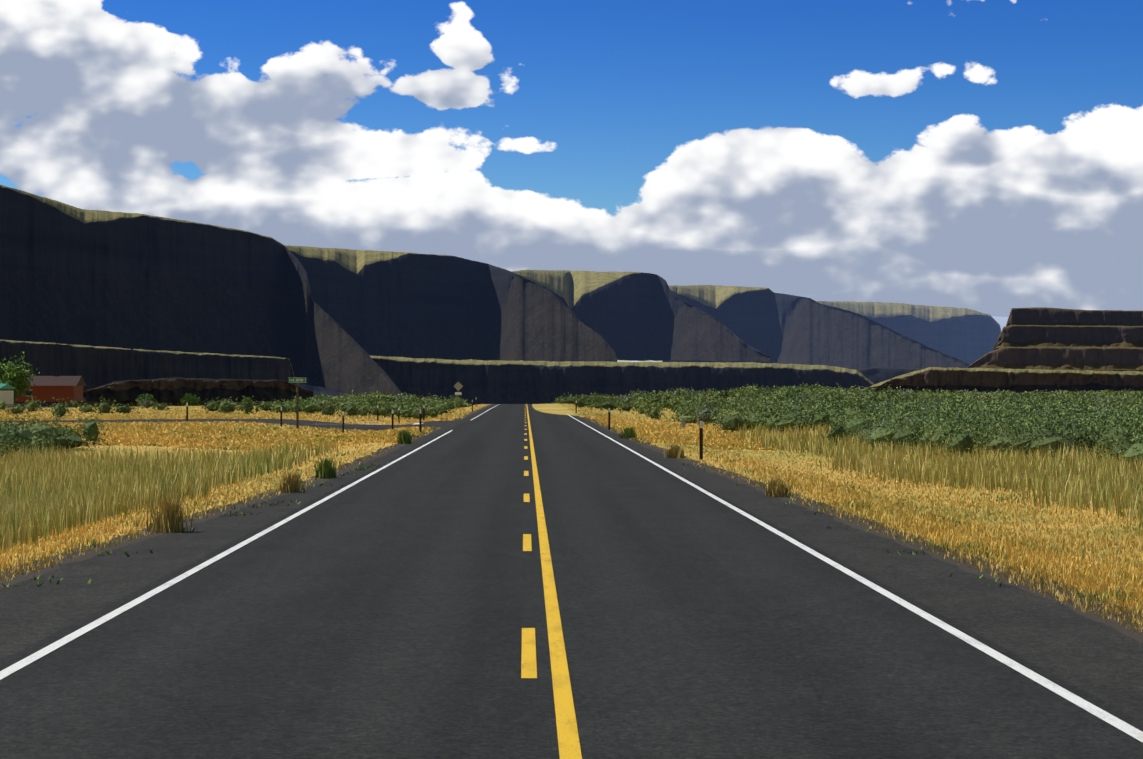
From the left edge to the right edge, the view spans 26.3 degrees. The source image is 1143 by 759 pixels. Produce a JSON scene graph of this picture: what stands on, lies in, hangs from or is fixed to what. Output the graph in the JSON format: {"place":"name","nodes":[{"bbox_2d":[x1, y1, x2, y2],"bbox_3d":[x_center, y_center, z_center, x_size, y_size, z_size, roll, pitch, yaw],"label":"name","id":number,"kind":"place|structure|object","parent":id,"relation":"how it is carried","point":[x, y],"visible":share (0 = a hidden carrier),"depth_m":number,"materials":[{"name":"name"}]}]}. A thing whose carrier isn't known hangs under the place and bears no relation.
{"place":"outdoors","nodes":[
{"label":"outdoors","id":0,"kind":"place"},
{"bbox_2d":[0,339,296,406],"bbox_3d":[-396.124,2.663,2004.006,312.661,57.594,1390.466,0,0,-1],"label":"cliff","id":1,"kind":"structure","parent":0,"point":[95,366],"depth_m":1878.11,"materials":[{"name":"black stone"}]},
{"bbox_2d":[0,185,404,395],"bbox_3d":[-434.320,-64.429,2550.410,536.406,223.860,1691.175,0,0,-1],"label":"cliff wall","id":2,"kind":"structure","parent":0,"point":[71,275],"depth_m":2545.55,"materials":[{"name":"rock"},{"name":"dry grass"}]},
{"bbox_2d":[1,419,458,430],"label":"side road","id":3,"kind":"structure","parent":0,"point":[435,424],"depth_m":134.27,"materials":[{"name":"grey asphalt"}]},
{"bbox_2d":[285,245,616,361],"bbox_3d":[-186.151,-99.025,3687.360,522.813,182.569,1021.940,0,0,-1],"label":"cliff wall","id":4,"kind":"structure","parent":0,"point":[402,304],"depth_m":3494.37,"materials":[{"name":"rock"},{"name":"dry grass"}]},
{"bbox_2d":[0,404,1142,758],"bbox_3d":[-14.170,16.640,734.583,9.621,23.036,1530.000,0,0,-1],"label":"road","id":5,"kind":"structure","parent":0,"point":[390,612],"depth_m":18.17,"materials":[{"name":"grey asphalt"}]},
{"bbox_2d":[0,430,452,679],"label":"edge line","id":6,"kind":"object","parent":5,"relation":"on","point":[11,669],"visible":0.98,"depth_m":21.69,"materials":[{"name":"white paint"}]},
{"bbox_2d":[0,404,492,588],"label":"shoulder gravel","id":7,"kind":"structure","parent":5,"relation":"on","point":[33,574],"depth_m":31.57,"materials":[{"name":"grey gravel"}]},
{"bbox_2d":[521,404,536,677],"bbox_3d":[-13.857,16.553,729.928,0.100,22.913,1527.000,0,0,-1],"label":"dashes","id":8,"kind":"object","parent":5,"relation":"on","point":[528,664],"visible":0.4,"depth_m":17.34,"materials":[{"name":"yellow paint"}]},
{"bbox_2d":[526,404,581,758],"bbox_3d":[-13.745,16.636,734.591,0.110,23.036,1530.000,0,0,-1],"label":"solid road line","id":9,"kind":"object","parent":5,"relation":"on","point":[568,738],"visible":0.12,"depth_m":16.95,"materials":[{"name":"yellow paint"}]},
{"bbox_2d":[567,414,1142,741],"bbox_3d":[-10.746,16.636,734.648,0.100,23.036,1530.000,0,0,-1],"label":"edge line","id":10,"kind":"object","parent":5,"relation":"on","point":[1125,727],"visible":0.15,"depth_m":17.98,"materials":[{"name":"white paint"}]},
{"bbox_2d":[581,417,1142,642],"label":"shoulder gravel","id":11,"kind":"structure","parent":5,"relation":"on","point":[1130,632],"depth_m":26.81,"materials":[{"name":"grey gravel"}]},
{"bbox_2d":[608,407,609,429],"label":"delineator post","id":12,"kind":"object","parent":11,"relation":"on","point":[608,418],"visible":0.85,"depth_m":113.82,"materials":[{"name":"plastic"}]},
{"bbox_2d":[0,397,1142,634],"bbox_3d":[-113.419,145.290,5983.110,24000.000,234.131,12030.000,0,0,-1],"label":"ground","id":13,"kind":"structure","parent":0,"point":[560,409],"depth_m":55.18,"materials":[{"name":"yellow plant"}]},
{"bbox_2d":[0,384,15,405],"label":"house","id":14,"kind":"structure","parent":13,"relation":"on","point":[8,396],"depth_m":423.35,"materials":[{"name":"beige paint"}]},
{"bbox_2d":[0,352,39,403],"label":"farm tree","id":15,"kind":"object","parent":13,"relation":"on","point":[12,376],"depth_m":441.98,"materials":[{"name":"green plant"}]},
{"bbox_2d":[14,372,86,401],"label":"barn","id":16,"kind":"structure","parent":13,"relation":"on","point":[50,388],"depth_m":466.04,"materials":[{"name":"red wood"}]},
{"bbox_2d":[6,403,273,406],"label":"corral fence","id":17,"kind":"object","parent":13,"relation":"on","point":[134,404],"visible":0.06,"depth_m":396.08,"materials":[{"name":"brown wood"}]},
{"bbox_2d":[136,393,157,406],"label":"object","id":18,"kind":"object","parent":13,"relation":"on","point":[150,397],"visible":0.48,"depth_m":449.78,"materials":[{"name":"green plant"}]},
{"bbox_2d":[186,402,187,421],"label":"delineator post","id":19,"kind":"object","parent":13,"relation":"on","point":[186,411],"visible":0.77,"depth_m":127.40,"materials":[{"name":"plastic"}]},
{"bbox_2d":[180,393,200,405],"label":"bush","id":20,"kind":"object","parent":13,"relation":"on","point":[190,398],"depth_m":438.12,"materials":[{"name":"green plant"}]},
{"bbox_2d":[82,377,313,406],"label":"lava mound","id":21,"kind":"object","parent":13,"relation":"on","point":[170,390],"visible":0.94,"depth_m":830.02,"materials":[{"name":"brown stone"}]},
{"bbox_2d":[280,406,281,425],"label":"delineator post","id":22,"kind":"object","parent":13,"relation":"on","point":[280,415],"visible":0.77,"depth_m":121.51,"materials":[{"name":"black plastic"}]},
{"bbox_2d":[288,378,306,428],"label":"street name sign","id":23,"kind":"object","parent":13,"relation":"on","point":[297,380],"visible":0.98,"depth_m":120.50,"materials":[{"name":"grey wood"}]},
{"bbox_2d":[342,411,343,432],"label":"delineator post","id":24,"kind":"object","parent":13,"relation":"on","point":[343,421],"visible":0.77,"depth_m":118.57,"materials":[{"name":"plastic"}]},
{"bbox_2d":[392,409,393,429],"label":"delineator post","id":25,"kind":"object","parent":13,"relation":"on","point":[392,419],"visible":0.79,"depth_m":116.62,"materials":[{"name":"plastic"}]},
{"bbox_2d":[398,407,399,422],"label":"delineator post","id":26,"kind":"object","parent":13,"relation":"on","point":[398,414],"visible":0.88,"depth_m":153.58,"materials":[{"name":"black plastic"}]},
{"bbox_2d":[419,408,421,432],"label":"delineator post","id":27,"kind":"object","parent":13,"relation":"on","point":[420,419],"visible":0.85,"depth_m":105.66,"materials":[{"name":"black plastic"}]},
{"bbox_2d":[423,405,424,419],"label":"delineator post","id":28,"kind":"object","parent":13,"relation":"on","point":[423,412],"visible":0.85,"depth_m":157.61,"materials":[{"name":"black plastic"}]},
{"bbox_2d":[454,382,462,400],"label":"road sign","id":29,"kind":"object","parent":13,"relation":"on","point":[458,386],"visible":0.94,"depth_m":282.54,"materials":[{"name":"metal"}]},
{"bbox_2d":[7,367,923,407],"bbox_3d":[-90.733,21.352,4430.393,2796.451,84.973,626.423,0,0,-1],"label":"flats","id":30,"kind":"structure","parent":13,"relation":"on","point":[875,375],"depth_m":4203.79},
{"bbox_2d":[0,381,1142,465],"bbox_3d":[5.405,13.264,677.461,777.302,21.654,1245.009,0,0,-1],"label":"shrubs","id":31,"kind":"object","parent":13,"relation":"on","point":[1112,419],"visible":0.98,"depth_m":112.72,"materials":[{"name":"green plant"}]},
{"bbox_2d":[681,418,685,427],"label":"utility pedestal","id":32,"kind":"object","parent":13,"relation":"on","point":[683,422],"visible":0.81,"depth_m":133.83,"materials":[{"name":"metal"}]},
{"bbox_2d":[699,420,702,459],"bbox_3d":[3.443,1.609,64.856,0.100,1.090,0.045,0,0,-4],"label":"delineator post","id":33,"kind":"object","parent":13,"relation":"on","point":[700,439],"visible":0.92,"depth_m":64.84,"materials":[{"name":"black plastic"}]},
{"bbox_2d":[0,0,1142,361],"label":"sky","id":34,"kind":"structure","parent":0,"point":[984,156],"materials":[{"name":"blue"}]},
{"bbox_2d":[361,356,874,404],"bbox_3d":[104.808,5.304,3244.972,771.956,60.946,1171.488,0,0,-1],"label":"cliff","id":35,"kind":"structure","parent":0,"point":[512,382],"depth_m":2951.17,"materials":[{"name":"rock"},{"name":"dry grass"}]},
{"bbox_2d":[511,270,769,362],"bbox_3d":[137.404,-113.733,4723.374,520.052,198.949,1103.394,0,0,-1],"label":"cliff wall","id":36,"kind":"structure","parent":0,"point":[635,316],"depth_m":4553.99,"materials":[{"name":"rock"},{"name":"dry grass"}]},
{"bbox_2d":[662,285,969,369],"bbox_3d":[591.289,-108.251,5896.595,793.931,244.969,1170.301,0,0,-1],"label":"cliff wall","id":37,"kind":"structure","parent":0,"point":[780,328],"depth_m":5709.07,"materials":[{"name":"rock"},{"name":"dry grass"}]},
{"bbox_2d":[816,301,1000,364],"bbox_3d":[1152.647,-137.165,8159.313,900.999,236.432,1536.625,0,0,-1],"label":"cliff wall","id":38,"kind":"structure","parent":0,"point":[970,336],"depth_m":8125.91,"materials":[{"name":"rock"},{"name":"dry grass"}]},
{"bbox_2d":[855,367,1142,392],"bbox_3d":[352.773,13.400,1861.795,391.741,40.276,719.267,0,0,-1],"label":"rock ledge","id":39,"kind":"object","parent":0,"point":[934,379],"visible":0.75,"depth_m":1609.30,"materials":[{"name":"brown stone"}]},
{"bbox_2d":[967,346,1142,371],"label":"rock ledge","id":40,"kind":"object","parent":39,"relation":"on","point":[1092,358],"visible":0.94,"depth_m":2549.47,"materials":[{"name":"brown stone"}]},
{"bbox_2d":[994,325,1142,349],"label":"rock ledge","id":41,"kind":"object","parent":40,"relation":"on","point":[1063,336],"visible":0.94,"depth_m":2645.37,"materials":[{"name":"brown stone"}]},
{"bbox_2d":[1006,307,1142,325],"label":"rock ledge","id":42,"kind":"object","parent":41,"relation":"on","point":[1043,316],"visible":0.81,"depth_m":2740.49,"materials":[{"name":"brown stone"}]},
{"bbox_2d":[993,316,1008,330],"bbox_3d":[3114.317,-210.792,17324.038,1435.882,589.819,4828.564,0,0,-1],"label":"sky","id":43,"kind":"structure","parent":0,"point":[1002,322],"depth_m":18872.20,"materials":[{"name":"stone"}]}
]}

